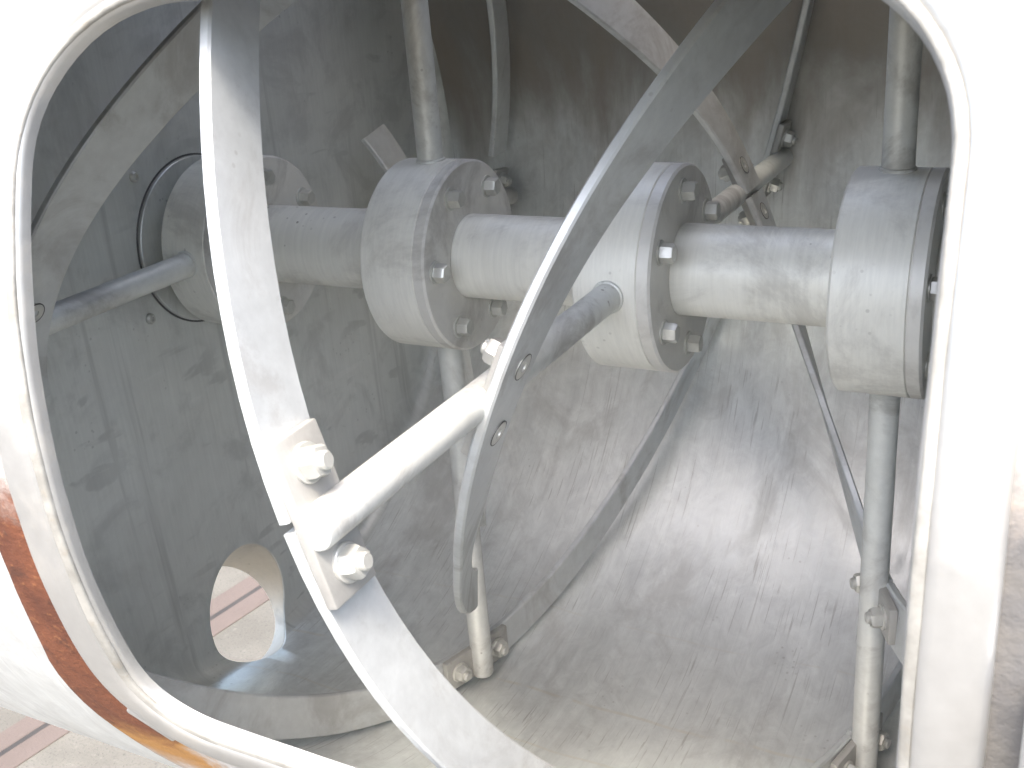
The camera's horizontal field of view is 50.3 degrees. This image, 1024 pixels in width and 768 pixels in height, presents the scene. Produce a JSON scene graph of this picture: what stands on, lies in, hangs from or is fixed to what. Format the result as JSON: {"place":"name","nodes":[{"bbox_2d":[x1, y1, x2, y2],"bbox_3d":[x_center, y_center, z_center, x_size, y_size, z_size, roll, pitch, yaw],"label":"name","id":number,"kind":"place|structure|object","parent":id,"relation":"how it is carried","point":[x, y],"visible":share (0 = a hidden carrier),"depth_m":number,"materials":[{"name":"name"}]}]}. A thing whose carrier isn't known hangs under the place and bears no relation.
{"place":"outdoors","nodes":[
{"label":"outdoors","id":0,"kind":"place"},
{"bbox_2d":[0,566,274,767],"bbox_3d":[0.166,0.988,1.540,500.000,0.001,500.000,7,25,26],"label":"pavement","id":1,"kind":"structure","parent":0,"point":[249,637],"depth_m":2.42,"materials":[{"name":"beige concrete"}]},
{"bbox_2d":[0,576,269,767],"bbox_3d":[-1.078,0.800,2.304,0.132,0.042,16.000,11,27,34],"label":"slot drain","id":2,"kind":"object","parent":1,"relation":"on","point":[26,738],"visible":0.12,"depth_m":2.38,"materials":[{"name":"grey metal"}]},
{"bbox_2d":[0,0,1023,767],"bbox_3d":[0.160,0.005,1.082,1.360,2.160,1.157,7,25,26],"label":"mixer vessel","id":3,"kind":"object","parent":1,"relation":"on","point":[702,610],"visible":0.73,"depth_m":1.37,"materials":[{"name":"metal"}]},
{"bbox_2d":[31,0,949,767],"bbox_3d":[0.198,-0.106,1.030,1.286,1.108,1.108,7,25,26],"label":"mixer agitator","id":4,"kind":"object","parent":3,"relation":"in","point":[639,256],"visible":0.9,"depth_m":0.97,"materials":[{"name":"metal"}]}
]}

